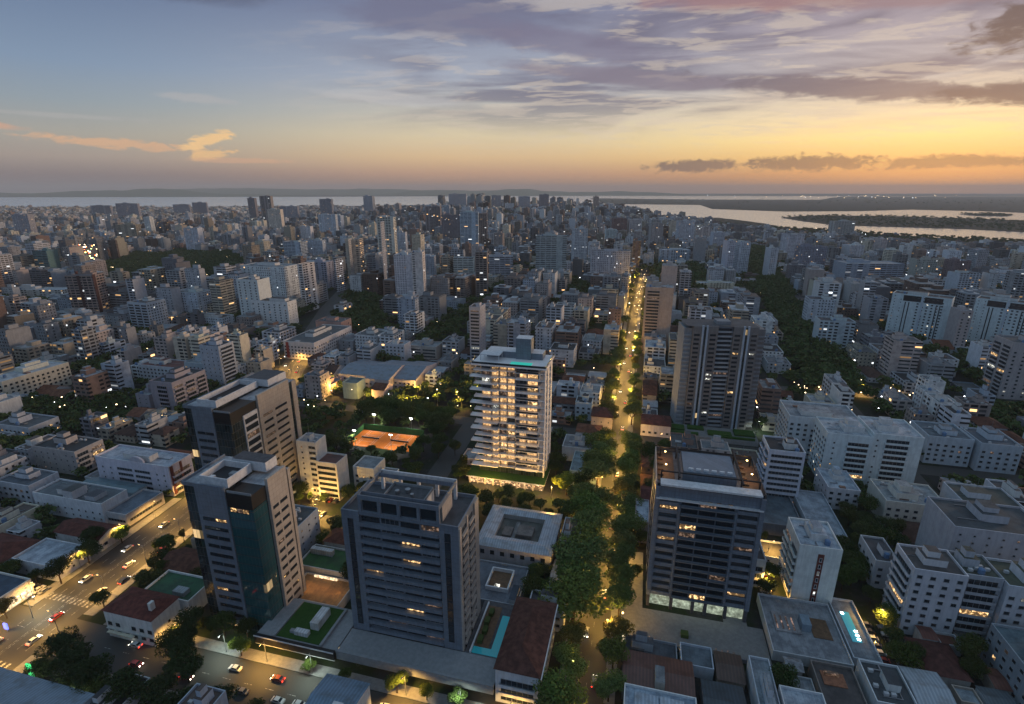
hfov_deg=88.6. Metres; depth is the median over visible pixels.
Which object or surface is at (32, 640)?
car
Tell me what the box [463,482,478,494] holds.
tree
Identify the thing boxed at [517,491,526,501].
tree
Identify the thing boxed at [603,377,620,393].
tree
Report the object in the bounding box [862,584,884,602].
tree
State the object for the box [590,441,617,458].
tree
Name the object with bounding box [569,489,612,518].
tree
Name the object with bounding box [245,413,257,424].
window
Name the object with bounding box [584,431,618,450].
tree
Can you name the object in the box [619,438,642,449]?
tree
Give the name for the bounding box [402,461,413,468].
tree
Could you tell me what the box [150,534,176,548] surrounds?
tree
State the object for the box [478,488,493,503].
tree
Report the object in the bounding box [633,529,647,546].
tree
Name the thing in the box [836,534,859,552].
tree
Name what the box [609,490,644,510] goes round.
tree
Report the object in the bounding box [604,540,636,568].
tree
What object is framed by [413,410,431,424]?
tree
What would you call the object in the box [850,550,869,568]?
tree
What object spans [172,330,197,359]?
apartment building
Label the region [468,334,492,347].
apartment building
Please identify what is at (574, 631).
tree
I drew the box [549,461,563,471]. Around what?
tree
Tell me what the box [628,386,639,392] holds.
tree
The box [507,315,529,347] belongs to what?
apartment building
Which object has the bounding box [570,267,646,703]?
avenue road
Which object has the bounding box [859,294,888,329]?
apartment building
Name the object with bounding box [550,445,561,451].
tree
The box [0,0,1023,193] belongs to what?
sky
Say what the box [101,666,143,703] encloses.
tree
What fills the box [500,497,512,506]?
tree
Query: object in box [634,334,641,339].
tree
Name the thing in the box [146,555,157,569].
slender tree
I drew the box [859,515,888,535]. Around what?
tree
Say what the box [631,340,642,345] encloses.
tree
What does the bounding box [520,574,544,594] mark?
tree
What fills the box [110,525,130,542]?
tree
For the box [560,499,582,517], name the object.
tree
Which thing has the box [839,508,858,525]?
tree
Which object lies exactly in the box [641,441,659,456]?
tree
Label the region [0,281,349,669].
boulevard road
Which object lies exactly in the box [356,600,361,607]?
window
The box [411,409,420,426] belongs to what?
tree
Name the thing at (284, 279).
apartment building
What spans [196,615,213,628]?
tree
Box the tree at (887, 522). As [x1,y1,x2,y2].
[877,515,895,529]
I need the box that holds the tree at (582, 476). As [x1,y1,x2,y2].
[573,470,595,482]
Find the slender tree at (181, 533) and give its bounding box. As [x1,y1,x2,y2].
[178,528,184,541]
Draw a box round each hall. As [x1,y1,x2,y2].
[0,667,94,703]
[338,360,381,379]
[365,360,411,387]
[393,361,437,389]
[570,451,596,486]
[756,593,853,668]
[762,495,798,535]
[793,490,847,547]
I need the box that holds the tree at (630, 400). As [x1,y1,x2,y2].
[627,397,636,403]
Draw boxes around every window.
[9,595,21,608]
[21,587,33,600]
[77,450,88,456]
[78,455,89,461]
[80,459,90,465]
[91,443,101,450]
[93,448,103,454]
[108,517,125,522]
[117,467,132,471]
[118,472,133,476]
[119,477,134,481]
[130,499,162,521]
[134,469,149,474]
[136,475,151,479]
[137,480,152,484]
[174,463,189,474]
[175,469,190,480]
[200,446,216,450]
[203,516,214,521]
[205,525,228,532]
[206,534,217,539]
[208,543,219,547]
[210,552,233,559]
[212,561,223,565]
[214,569,224,573]
[215,518,226,523]
[215,578,237,584]
[217,586,227,590]
[219,537,230,541]
[219,594,229,599]
[220,545,231,550]
[220,602,242,609]
[224,563,234,567]
[225,571,236,576]
[229,588,239,593]
[230,507,236,512]
[230,597,241,601]
[234,613,244,618]
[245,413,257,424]
[246,420,258,431]
[247,428,259,438]
[249,435,260,446]
[250,442,261,451]
[275,401,286,409]
[276,408,287,416]
[277,414,288,423]
[278,421,289,429]
[280,434,290,443]
[317,465,335,470]
[318,471,335,475]
[319,476,336,481]
[319,482,336,486]
[320,487,337,491]
[321,492,338,497]
[347,518,353,526]
[348,526,354,535]
[349,535,355,543]
[350,543,355,551]
[351,552,356,560]
[352,560,357,568]
[353,568,358,576]
[354,576,359,584]
[354,584,360,592]
[355,592,360,600]
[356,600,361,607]
[357,608,362,615]
[358,615,363,623]
[361,515,379,522]
[363,527,380,531]
[363,535,380,539]
[364,544,381,548]
[365,552,382,556]
[366,561,382,564]
[366,569,383,573]
[367,577,384,581]
[368,585,385,589]
[381,519,398,525]
[382,530,399,534]
[382,538,400,543]
[383,547,400,551]
[384,556,401,560]
[384,564,401,568]
[385,572,402,576]
[386,580,403,584]
[400,522,419,529]
[401,533,419,537]
[402,542,419,546]
[402,550,420,555]
[403,559,420,563]
[404,567,421,572]
[404,576,422,580]
[405,584,422,588]
[405,592,422,596]
[421,525,438,532]
[421,536,438,541]
[422,545,439,549]
[422,554,439,558]
[423,562,440,567]
[423,571,440,575]
[424,579,440,583]
[424,588,441,592]
[425,596,441,600]
[425,604,442,608]
[444,533,450,542]
[445,542,450,551]
[445,551,450,559]
[445,560,451,568]
[446,569,451,577]
[446,577,451,585]
[447,586,452,594]
[447,594,452,602]
[447,602,453,610]
[448,610,453,618]
[448,618,453,626]
[448,626,454,634]
[449,634,454,642]
[500,678,533,691]
[500,688,533,699]
[500,696,532,703]
[508,372,514,376]
[508,385,514,389]
[508,392,514,396]
[527,414,536,417]
[528,374,537,378]
[528,381,537,385]
[528,388,537,391]
[528,395,537,398]
[528,401,537,404]
[652,579,668,584]
[652,586,667,591]
[653,572,669,577]
[654,558,670,562]
[654,565,670,570]
[655,550,671,555]
[656,543,672,547]
[657,528,674,532]
[657,535,673,540]
[658,520,675,525]
[659,504,676,509]
[659,512,675,517]
[672,591,687,597]
[673,577,688,582]
[673,584,688,589]
[674,569,689,575]
[675,562,690,568]
[676,555,691,560]
[677,539,693,545]
[677,547,692,553]
[678,532,694,537]
[679,524,695,529]
[680,516,696,522]
[681,508,697,514]
[682,499,698,506]
[688,594,704,599]
[689,587,705,592]
[690,580,706,585]
[691,572,706,578]
[692,565,708,570]
[693,557,708,563]
[694,550,709,555]
[695,542,711,548]
[696,534,711,540]
[697,526,713,532]
[698,511,715,516]
[698,519,714,524]
[699,501,716,508]
[705,597,721,602]
[706,590,722,595]
[707,582,723,588]
[708,575,724,581]
[709,567,725,573]
[710,560,726,566]
[711,389,723,391]
[711,552,727,558]
[712,545,728,550]
[713,372,726,374]
[713,537,729,542]
[714,529,731,535]
[715,355,728,357]
[715,359,727,361]
[715,521,732,527]
[716,346,729,348]
[716,513,733,519]
[717,337,730,339]
[718,504,734,511]
[719,328,731,330]
[725,599,743,604]
[726,592,744,597]
[728,584,745,589]
[729,577,746,582]
[730,569,748,574]
[731,562,749,567]
[732,554,750,559]
[733,546,751,552]
[734,539,753,544]
[736,531,754,536]
[737,523,755,528]
[738,515,756,520]
[755,566,762,571]
[766,482,797,487]
[766,487,795,493]
[766,493,793,498]
[767,476,797,482]
[768,471,799,476]
[769,465,799,471]
[770,460,801,465]
[771,454,802,459]
[786,528,790,540]
[792,541,796,555]
[842,468,862,473]
[843,463,863,468]
[844,458,864,462]
[845,453,866,457]
[846,448,867,452]
[848,442,868,446]
[849,474,861,478]
[878,476,900,480]
[879,471,901,476]
[880,466,902,471]
[881,461,903,465]
[882,455,905,460]
[884,450,906,455]
[885,445,907,449]
[886,439,909,444]
[887,589,900,610]
[889,582,902,603]
[891,574,904,596]
[892,567,906,589]
[894,560,908,581]
[896,551,910,574]
[954,622,983,631]
[956,615,986,624]
[959,609,988,617]
[961,601,990,609]
[963,593,993,602]
[965,586,995,594]
[968,578,998,587]
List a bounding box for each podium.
[253,598,360,660]
[336,628,495,694]
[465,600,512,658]
[620,552,772,668]
[670,423,758,446]
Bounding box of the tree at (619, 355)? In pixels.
[610,352,625,366]
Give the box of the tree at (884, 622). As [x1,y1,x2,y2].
[875,614,895,626]
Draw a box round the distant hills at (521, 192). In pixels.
[336,189,752,195]
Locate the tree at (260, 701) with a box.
[245,696,265,703]
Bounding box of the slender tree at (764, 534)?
[761,531,768,539]
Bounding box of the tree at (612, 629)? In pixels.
[602,615,634,638]
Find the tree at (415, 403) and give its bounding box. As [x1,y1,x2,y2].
[412,401,420,408]
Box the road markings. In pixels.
[0,360,624,695]
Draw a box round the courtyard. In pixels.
[299,572,349,607]
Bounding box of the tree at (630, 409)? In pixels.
[623,403,642,424]
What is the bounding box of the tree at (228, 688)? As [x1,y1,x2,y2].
[212,683,239,701]
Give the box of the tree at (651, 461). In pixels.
[648,454,654,469]
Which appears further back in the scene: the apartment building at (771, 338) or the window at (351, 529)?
the apartment building at (771, 338)
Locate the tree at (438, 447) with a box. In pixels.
[431,442,445,458]
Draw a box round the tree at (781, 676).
[769,662,800,687]
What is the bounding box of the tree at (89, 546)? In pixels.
[68,538,103,563]
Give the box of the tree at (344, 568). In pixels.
[338,561,347,577]
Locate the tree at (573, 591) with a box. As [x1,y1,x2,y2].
[537,568,613,621]
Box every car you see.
[25,635,41,645]
[33,585,45,593]
[37,586,51,594]
[48,611,63,621]
[79,574,92,582]
[117,576,130,584]
[122,545,133,551]
[123,560,134,567]
[128,641,142,648]
[129,659,143,667]
[159,521,168,527]
[228,664,242,672]
[234,687,249,695]
[270,674,284,682]
[270,696,285,703]
[292,699,305,703]
[319,511,326,516]
[591,675,597,687]
[863,621,872,627]
[866,627,875,634]
[869,634,879,641]
[873,641,881,648]
[877,624,885,629]
[877,649,886,656]
[880,656,890,663]
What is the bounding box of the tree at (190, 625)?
[167,606,201,637]
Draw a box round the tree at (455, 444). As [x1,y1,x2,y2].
[448,439,461,451]
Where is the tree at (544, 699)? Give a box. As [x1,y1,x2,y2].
[534,690,570,703]
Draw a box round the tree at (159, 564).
[153,559,168,571]
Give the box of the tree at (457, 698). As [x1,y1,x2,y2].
[447,685,467,703]
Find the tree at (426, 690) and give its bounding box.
[418,682,433,698]
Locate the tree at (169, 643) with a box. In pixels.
[153,628,195,657]
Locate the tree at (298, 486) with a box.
[292,480,310,493]
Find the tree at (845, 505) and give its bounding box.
[838,501,857,511]
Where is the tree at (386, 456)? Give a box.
[380,451,393,463]
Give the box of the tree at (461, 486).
[457,483,468,493]
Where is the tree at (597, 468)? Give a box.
[577,457,616,488]
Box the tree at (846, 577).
[837,567,857,591]
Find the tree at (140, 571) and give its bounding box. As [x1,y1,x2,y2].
[132,568,150,578]
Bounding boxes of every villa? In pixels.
[575,423,602,435]
[641,414,671,437]
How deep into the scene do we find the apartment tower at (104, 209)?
2927.21 m
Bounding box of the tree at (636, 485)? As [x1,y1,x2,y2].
[634,481,639,489]
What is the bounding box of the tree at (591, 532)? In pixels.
[558,521,612,553]
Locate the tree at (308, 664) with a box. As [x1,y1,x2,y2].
[300,658,316,671]
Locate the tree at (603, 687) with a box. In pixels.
[590,668,627,701]
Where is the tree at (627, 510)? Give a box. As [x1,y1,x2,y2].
[617,504,638,523]
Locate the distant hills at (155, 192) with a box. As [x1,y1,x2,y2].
[0,188,326,196]
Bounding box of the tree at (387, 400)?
[377,395,398,408]
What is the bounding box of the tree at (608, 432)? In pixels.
[597,427,615,438]
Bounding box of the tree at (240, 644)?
[227,636,250,655]
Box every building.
[0,352,14,373]
[0,359,71,394]
[0,393,22,415]
[0,410,61,440]
[0,444,18,456]
[0,447,28,476]
[0,462,59,504]
[0,532,40,563]
[11,538,90,580]
[15,434,54,465]
[19,284,67,296]
[31,349,58,360]
[31,430,105,475]
[32,478,127,522]
[50,354,76,361]
[53,518,120,551]
[70,365,112,406]
[71,325,100,359]
[79,409,108,437]
[95,444,193,496]
[99,336,125,360]
[100,355,134,392]
[105,489,164,526]
[116,343,141,367]
[127,296,169,327]
[130,359,147,379]
[135,382,154,407]
[135,412,168,444]
[138,348,155,360]
[138,353,187,379]
[143,216,155,230]
[145,570,207,615]
[149,366,208,412]
[153,329,180,358]
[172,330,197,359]
[172,413,188,436]
[174,324,199,332]
[178,683,227,703]
[180,284,211,313]
[183,226,204,249]
[184,352,202,368]
[188,332,209,358]
[199,326,219,333]
[199,336,237,384]
[202,312,234,324]
[208,331,223,339]
[210,321,227,332]
[220,331,229,340]
[226,328,251,363]
[232,323,256,339]
[236,274,271,314]
[236,361,247,374]
[240,262,300,297]
[246,353,271,373]
[247,197,258,218]
[250,297,298,325]
[250,337,258,348]
[253,344,274,366]
[258,334,279,359]
[259,195,273,226]
[262,323,296,344]
[283,240,308,256]
[283,324,351,359]
[295,504,320,556]
[296,429,326,494]
[297,261,318,311]
[304,369,330,399]
[305,673,370,703]
[306,257,335,287]
[311,356,331,370]
[315,316,351,328]
[316,452,349,500]
[319,198,333,213]
[322,349,344,364]
[330,375,342,392]
[334,258,345,291]
[338,333,355,350]
[338,347,356,365]
[342,377,365,398]
[353,455,385,486]
[354,326,386,348]
[356,340,382,361]
[363,195,375,210]
[371,382,392,397]
[378,326,404,351]
[378,467,398,482]
[385,339,411,360]
[397,290,418,327]
[403,310,424,333]
[411,335,441,358]
[425,313,433,330]
[425,368,440,386]
[436,352,458,371]
[442,333,464,356]
[453,256,474,273]
[464,357,480,379]
[467,321,469,333]
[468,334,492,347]
[469,302,485,359]
[475,247,487,298]
[479,504,562,571]
[485,300,497,309]
[485,307,507,318]
[485,312,502,335]
[488,304,510,317]
[493,318,511,346]
[493,596,557,703]
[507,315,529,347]
[514,309,537,329]
[530,587,565,631]
[535,318,555,350]
[536,233,566,269]
[546,302,563,328]
[549,342,576,367]
[553,357,565,376]
[555,322,580,356]
[556,377,579,397]
[557,300,575,318]
[559,517,580,546]
[564,317,585,335]
[571,226,587,262]
[573,303,589,330]
[580,382,600,406]
[582,333,603,353]
[590,248,630,273]
[603,320,619,354]
[608,306,621,324]
[621,649,695,698]
[623,683,696,703]
[625,630,676,658]
[634,498,648,543]
[643,330,665,352]
[644,337,665,358]
[658,248,690,262]
[658,365,674,402]
[667,332,677,364]
[669,430,697,449]
[675,219,694,240]
[679,642,713,680]
[687,302,712,318]
[696,280,734,288]
[699,435,729,453]
[700,678,746,703]
[721,239,735,267]
[733,240,750,275]
[745,655,779,703]
[750,312,774,332]
[753,542,766,587]
[754,378,781,417]
[756,435,805,501]
[761,343,783,363]
[762,355,790,373]
[764,333,778,344]
[773,325,783,340]
[774,400,856,458]
[777,517,842,603]
[777,685,825,703]
[802,293,835,322]
[803,390,835,403]
[807,416,873,482]
[807,660,866,703]
[811,314,855,348]
[813,465,860,510]
[821,371,846,394]
[829,382,854,409]
[832,258,904,279]
[846,342,876,368]
[855,659,916,703]
[857,416,924,485]
[858,535,893,588]
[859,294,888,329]
[860,329,888,345]
[866,478,938,524]
[868,343,882,369]
[874,384,890,402]
[878,331,922,376]
[882,388,912,415]
[882,543,968,634]
[890,371,918,393]
[898,665,956,703]
[903,636,973,688]
[904,404,933,422]
[907,256,937,276]
[910,420,974,466]
[912,374,945,397]
[912,379,939,406]
[915,496,1023,560]
[916,356,955,387]
[920,350,926,357]
[922,389,954,421]
[927,349,958,376]
[936,400,971,427]
[939,479,1023,508]
[948,539,1004,639]
[953,392,991,416]
[960,424,1023,474]
[963,339,992,370]
[965,384,995,408]
[980,623,1023,703]
[983,478,1023,506]
[985,557,1023,638]
[1013,416,1023,430]
[1017,443,1023,470]
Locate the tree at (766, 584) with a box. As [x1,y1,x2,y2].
[757,577,778,593]
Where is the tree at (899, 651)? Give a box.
[882,639,924,669]
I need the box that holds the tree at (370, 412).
[365,405,381,423]
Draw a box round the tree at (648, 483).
[642,476,651,486]
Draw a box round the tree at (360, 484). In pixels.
[356,480,366,489]
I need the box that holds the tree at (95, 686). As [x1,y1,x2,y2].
[74,671,112,693]
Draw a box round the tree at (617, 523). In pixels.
[609,513,646,531]
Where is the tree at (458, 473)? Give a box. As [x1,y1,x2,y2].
[452,469,464,480]
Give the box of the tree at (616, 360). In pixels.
[610,357,622,368]
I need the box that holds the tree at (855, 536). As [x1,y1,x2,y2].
[848,532,871,544]
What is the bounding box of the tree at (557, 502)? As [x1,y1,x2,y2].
[551,497,564,508]
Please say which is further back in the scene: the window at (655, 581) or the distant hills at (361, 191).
the distant hills at (361, 191)
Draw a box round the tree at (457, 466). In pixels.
[451,462,466,476]
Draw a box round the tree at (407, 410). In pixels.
[397,402,415,425]
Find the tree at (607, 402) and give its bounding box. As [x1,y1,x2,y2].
[598,399,618,411]
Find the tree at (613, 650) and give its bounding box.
[596,635,630,669]
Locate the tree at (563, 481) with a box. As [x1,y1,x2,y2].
[551,471,580,494]
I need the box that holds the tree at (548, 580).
[537,577,561,592]
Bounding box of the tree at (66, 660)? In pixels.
[46,638,93,682]
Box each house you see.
[0,431,15,441]
[0,502,42,532]
[6,509,43,537]
[12,392,37,399]
[36,385,71,395]
[49,389,75,400]
[85,470,99,479]
[90,675,150,703]
[97,416,132,439]
[100,586,182,646]
[113,421,140,442]
[125,407,155,423]
[144,405,176,418]
[150,426,179,446]
[156,547,199,573]
[163,323,177,329]
[165,323,187,329]
[166,448,193,457]
[167,413,181,425]
[191,536,196,548]
[296,382,305,396]
[307,353,326,366]
[325,365,344,376]
[404,330,415,341]
[435,366,448,377]
[460,347,469,358]
[463,448,478,464]
[550,559,558,580]
[551,405,572,424]
[552,384,556,395]
[552,396,576,413]
[553,294,561,302]
[561,375,585,386]
[562,433,592,460]
[566,372,585,376]
[575,394,592,420]
[578,344,599,359]
[585,328,603,334]
[586,374,604,391]
[588,371,606,378]
[590,383,602,396]
[591,406,613,428]
[640,473,652,485]
[640,485,651,511]
[641,403,656,414]
[641,453,653,474]
[642,385,656,404]
[643,372,656,380]
[643,380,657,385]
[643,399,657,408]
[644,356,664,373]
[670,325,677,332]
[711,307,722,311]
[729,447,758,466]
[759,412,776,431]
[760,539,782,564]
[780,390,793,398]
[856,366,885,382]
[892,519,919,544]
[923,339,954,355]
[937,477,975,490]
[951,381,979,395]
[970,416,1008,430]
[1000,430,1023,442]
[1018,487,1023,494]
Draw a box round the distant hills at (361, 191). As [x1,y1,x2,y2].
[180,188,412,194]
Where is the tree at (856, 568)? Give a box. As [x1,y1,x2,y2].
[840,558,868,586]
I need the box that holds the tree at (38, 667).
[23,657,56,679]
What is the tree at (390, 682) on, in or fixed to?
on the ground
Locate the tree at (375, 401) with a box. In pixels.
[372,398,381,406]
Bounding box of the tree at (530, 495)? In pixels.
[524,492,535,505]
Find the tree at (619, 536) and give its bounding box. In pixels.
[609,529,638,553]
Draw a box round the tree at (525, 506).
[516,502,531,509]
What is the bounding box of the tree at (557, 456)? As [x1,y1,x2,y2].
[548,451,567,469]
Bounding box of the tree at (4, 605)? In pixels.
[0,596,17,618]
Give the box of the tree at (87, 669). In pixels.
[68,652,114,689]
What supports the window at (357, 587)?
in the apartment tower at (412, 559)
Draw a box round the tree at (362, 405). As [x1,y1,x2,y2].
[354,398,373,420]
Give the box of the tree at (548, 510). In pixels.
[544,508,553,512]
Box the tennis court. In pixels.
[348,423,423,451]
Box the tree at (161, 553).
[149,547,175,560]
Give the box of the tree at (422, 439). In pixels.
[414,434,431,448]
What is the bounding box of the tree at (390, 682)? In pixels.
[383,669,408,692]
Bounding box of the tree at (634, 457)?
[620,453,641,465]
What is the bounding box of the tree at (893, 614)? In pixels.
[873,601,899,625]
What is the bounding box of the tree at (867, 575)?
[859,571,869,583]
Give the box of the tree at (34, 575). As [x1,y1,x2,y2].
[25,568,39,582]
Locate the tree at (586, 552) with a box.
[551,536,614,567]
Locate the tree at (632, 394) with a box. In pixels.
[627,391,637,398]
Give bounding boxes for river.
[0,196,1023,239]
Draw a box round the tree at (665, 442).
[657,438,670,446]
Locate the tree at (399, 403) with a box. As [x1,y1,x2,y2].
[396,398,412,419]
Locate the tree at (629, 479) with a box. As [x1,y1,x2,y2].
[616,471,640,487]
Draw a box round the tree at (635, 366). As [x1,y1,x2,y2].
[632,363,639,369]
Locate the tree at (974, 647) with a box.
[951,631,988,658]
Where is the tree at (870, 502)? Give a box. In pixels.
[856,492,880,510]
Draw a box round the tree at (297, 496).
[293,492,305,500]
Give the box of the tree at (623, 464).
[615,456,638,475]
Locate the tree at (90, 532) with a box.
[77,525,105,549]
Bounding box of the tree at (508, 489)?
[503,483,515,497]
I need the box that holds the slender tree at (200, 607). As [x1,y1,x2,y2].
[189,606,203,621]
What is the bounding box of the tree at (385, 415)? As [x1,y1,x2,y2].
[378,408,390,425]
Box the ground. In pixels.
[0,194,1023,703]
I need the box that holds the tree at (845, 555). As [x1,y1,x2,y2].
[841,549,855,563]
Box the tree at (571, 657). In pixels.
[552,639,589,680]
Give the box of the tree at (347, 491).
[341,483,355,497]
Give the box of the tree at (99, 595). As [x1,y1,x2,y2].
[88,588,112,606]
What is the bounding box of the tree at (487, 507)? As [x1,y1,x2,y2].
[482,501,493,515]
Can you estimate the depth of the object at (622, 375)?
441.43 m
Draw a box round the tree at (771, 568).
[764,562,782,578]
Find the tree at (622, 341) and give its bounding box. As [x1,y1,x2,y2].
[618,337,626,344]
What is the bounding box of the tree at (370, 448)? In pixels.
[366,445,376,455]
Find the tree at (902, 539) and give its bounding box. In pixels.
[890,530,911,545]
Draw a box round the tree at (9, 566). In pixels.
[0,558,22,573]
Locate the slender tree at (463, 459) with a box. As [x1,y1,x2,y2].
[460,454,467,463]
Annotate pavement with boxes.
[12,655,41,672]
[23,498,180,605]
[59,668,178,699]
[84,527,192,615]
[103,623,483,703]
[559,477,601,680]
[603,473,624,703]
[616,308,629,370]
[627,385,635,432]
[633,309,640,373]
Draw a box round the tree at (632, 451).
[622,447,639,457]
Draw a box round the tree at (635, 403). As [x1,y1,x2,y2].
[628,399,641,416]
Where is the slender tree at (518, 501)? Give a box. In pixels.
[516,498,521,505]
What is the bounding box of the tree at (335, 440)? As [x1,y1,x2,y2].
[328,435,341,449]
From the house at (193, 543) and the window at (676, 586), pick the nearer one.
the window at (676, 586)
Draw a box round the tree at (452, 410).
[442,406,457,424]
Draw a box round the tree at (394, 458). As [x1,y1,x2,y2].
[385,450,398,465]
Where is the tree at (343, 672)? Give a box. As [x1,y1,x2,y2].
[337,667,351,677]
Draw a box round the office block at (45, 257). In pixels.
[32,247,61,268]
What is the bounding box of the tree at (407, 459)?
[401,457,409,462]
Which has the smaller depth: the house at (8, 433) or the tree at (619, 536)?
the tree at (619, 536)
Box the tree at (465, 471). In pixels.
[459,465,470,477]
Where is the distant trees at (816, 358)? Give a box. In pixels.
[0,198,1023,538]
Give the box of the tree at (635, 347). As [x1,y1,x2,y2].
[631,346,640,349]
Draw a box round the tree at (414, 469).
[405,465,419,473]
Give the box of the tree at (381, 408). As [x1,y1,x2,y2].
[372,405,388,416]
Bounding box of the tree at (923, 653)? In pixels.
[889,640,926,658]
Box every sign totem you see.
[2,623,8,631]
[25,663,34,676]
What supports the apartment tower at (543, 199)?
on the ground
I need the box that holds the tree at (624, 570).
[604,560,637,588]
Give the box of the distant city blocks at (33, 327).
[0,193,1023,363]
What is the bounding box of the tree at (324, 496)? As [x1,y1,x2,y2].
[319,492,330,503]
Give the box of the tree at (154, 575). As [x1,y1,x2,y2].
[134,568,165,587]
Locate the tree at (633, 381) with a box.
[628,377,640,385]
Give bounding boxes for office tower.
[181,451,306,630]
[182,369,301,492]
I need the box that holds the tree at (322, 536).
[315,529,329,542]
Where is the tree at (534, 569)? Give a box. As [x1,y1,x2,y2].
[528,562,544,577]
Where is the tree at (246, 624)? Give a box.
[232,616,257,636]
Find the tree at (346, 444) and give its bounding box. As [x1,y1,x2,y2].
[339,440,352,453]
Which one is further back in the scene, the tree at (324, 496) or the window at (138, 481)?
the window at (138, 481)
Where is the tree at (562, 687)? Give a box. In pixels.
[530,667,588,703]
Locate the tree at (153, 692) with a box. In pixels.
[125,672,177,703]
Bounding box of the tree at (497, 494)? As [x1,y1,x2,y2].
[492,488,504,502]
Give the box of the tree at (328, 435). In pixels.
[324,432,334,446]
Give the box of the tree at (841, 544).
[837,537,846,551]
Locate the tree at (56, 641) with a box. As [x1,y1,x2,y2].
[33,625,86,657]
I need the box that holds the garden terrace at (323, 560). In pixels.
[302,544,347,579]
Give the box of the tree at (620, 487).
[610,478,637,496]
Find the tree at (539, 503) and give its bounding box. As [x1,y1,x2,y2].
[533,498,546,510]
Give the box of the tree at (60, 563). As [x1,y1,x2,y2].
[39,553,75,583]
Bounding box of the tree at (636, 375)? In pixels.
[629,372,639,378]
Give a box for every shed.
[83,477,146,496]
[713,650,745,690]
[782,656,804,675]
[793,676,815,691]
[913,625,939,641]
[934,631,960,656]
[950,684,982,703]
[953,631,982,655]
[975,685,1016,703]
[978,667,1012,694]
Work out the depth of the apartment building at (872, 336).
475.46 m
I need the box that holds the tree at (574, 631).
[557,619,587,646]
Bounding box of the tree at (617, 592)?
[606,577,636,617]
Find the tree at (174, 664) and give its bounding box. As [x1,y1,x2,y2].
[162,643,203,682]
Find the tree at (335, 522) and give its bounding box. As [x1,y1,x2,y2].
[326,515,341,530]
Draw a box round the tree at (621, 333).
[619,331,626,336]
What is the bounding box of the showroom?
[0,572,34,615]
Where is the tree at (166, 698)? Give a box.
[152,685,192,703]
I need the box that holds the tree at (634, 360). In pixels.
[630,357,638,363]
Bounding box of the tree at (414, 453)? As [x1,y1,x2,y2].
[408,448,420,460]
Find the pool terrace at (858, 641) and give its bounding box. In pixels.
[828,597,882,665]
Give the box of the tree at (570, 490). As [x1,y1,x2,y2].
[566,482,583,498]
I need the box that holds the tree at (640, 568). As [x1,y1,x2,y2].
[632,564,645,576]
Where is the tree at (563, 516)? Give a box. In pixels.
[557,507,568,523]
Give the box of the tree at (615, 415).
[603,406,618,419]
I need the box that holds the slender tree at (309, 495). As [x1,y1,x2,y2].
[307,492,312,502]
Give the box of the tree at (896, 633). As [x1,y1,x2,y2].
[882,625,905,641]
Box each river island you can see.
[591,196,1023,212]
[781,215,1023,231]
[963,213,1011,215]
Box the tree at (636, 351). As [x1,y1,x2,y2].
[633,349,641,354]
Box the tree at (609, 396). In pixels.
[603,393,616,399]
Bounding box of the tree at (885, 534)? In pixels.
[871,527,898,544]
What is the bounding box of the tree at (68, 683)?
[63,677,90,690]
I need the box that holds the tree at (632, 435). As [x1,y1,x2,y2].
[619,429,640,440]
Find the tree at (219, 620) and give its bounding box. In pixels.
[204,610,236,638]
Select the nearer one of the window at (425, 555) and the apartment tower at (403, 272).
the window at (425, 555)
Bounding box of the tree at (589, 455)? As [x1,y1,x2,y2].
[580,448,617,477]
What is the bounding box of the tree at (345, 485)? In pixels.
[340,484,357,492]
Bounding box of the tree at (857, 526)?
[849,520,875,534]
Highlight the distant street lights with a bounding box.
[59,196,966,408]
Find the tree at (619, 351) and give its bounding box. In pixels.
[613,348,626,354]
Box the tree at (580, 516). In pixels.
[570,506,610,532]
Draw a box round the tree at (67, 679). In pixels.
[59,674,78,686]
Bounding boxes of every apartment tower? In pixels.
[11,213,37,232]
[64,270,110,311]
[90,205,113,213]
[115,202,141,216]
[115,222,142,238]
[173,204,191,213]
[192,202,208,212]
[267,208,284,231]
[279,205,299,217]
[300,225,313,238]
[303,238,326,254]
[318,214,338,235]
[341,469,480,650]
[345,236,365,283]
[348,238,354,273]
[376,215,397,264]
[380,221,387,278]
[394,250,412,294]
[397,229,407,251]
[411,248,426,295]
[425,205,441,235]
[425,254,436,275]
[441,213,459,238]
[449,193,466,204]
[460,211,478,245]
[466,335,553,490]
[479,212,487,244]
[489,252,512,277]
[491,195,500,205]
[505,202,513,207]
[518,196,529,206]
[539,194,548,205]
[593,196,598,205]
[604,228,616,238]
[611,217,626,232]
[627,219,641,234]
[641,280,673,350]
[646,443,766,622]
[647,222,663,249]
[670,318,765,429]
[695,226,711,236]
[709,231,724,244]
[726,223,745,231]
[762,245,778,274]
[779,231,804,257]
[793,243,827,267]
[827,220,855,233]
[841,242,864,256]
[872,237,887,250]
[885,288,954,341]
[941,257,971,278]
[943,305,973,348]
[944,270,981,289]
[966,248,989,271]
[966,293,1023,344]
[981,335,1023,399]
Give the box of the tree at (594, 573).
[555,559,606,590]
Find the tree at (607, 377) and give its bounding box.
[603,374,619,382]
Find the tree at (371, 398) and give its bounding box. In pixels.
[366,395,375,405]
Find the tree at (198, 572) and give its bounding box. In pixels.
[189,566,201,575]
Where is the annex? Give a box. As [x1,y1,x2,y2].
[480,559,528,608]
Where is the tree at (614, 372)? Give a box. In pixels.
[609,369,620,377]
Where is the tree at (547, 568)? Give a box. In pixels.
[538,562,552,578]
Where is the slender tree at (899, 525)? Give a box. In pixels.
[893,518,906,532]
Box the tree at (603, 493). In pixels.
[572,482,613,504]
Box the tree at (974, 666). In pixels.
[958,656,992,679]

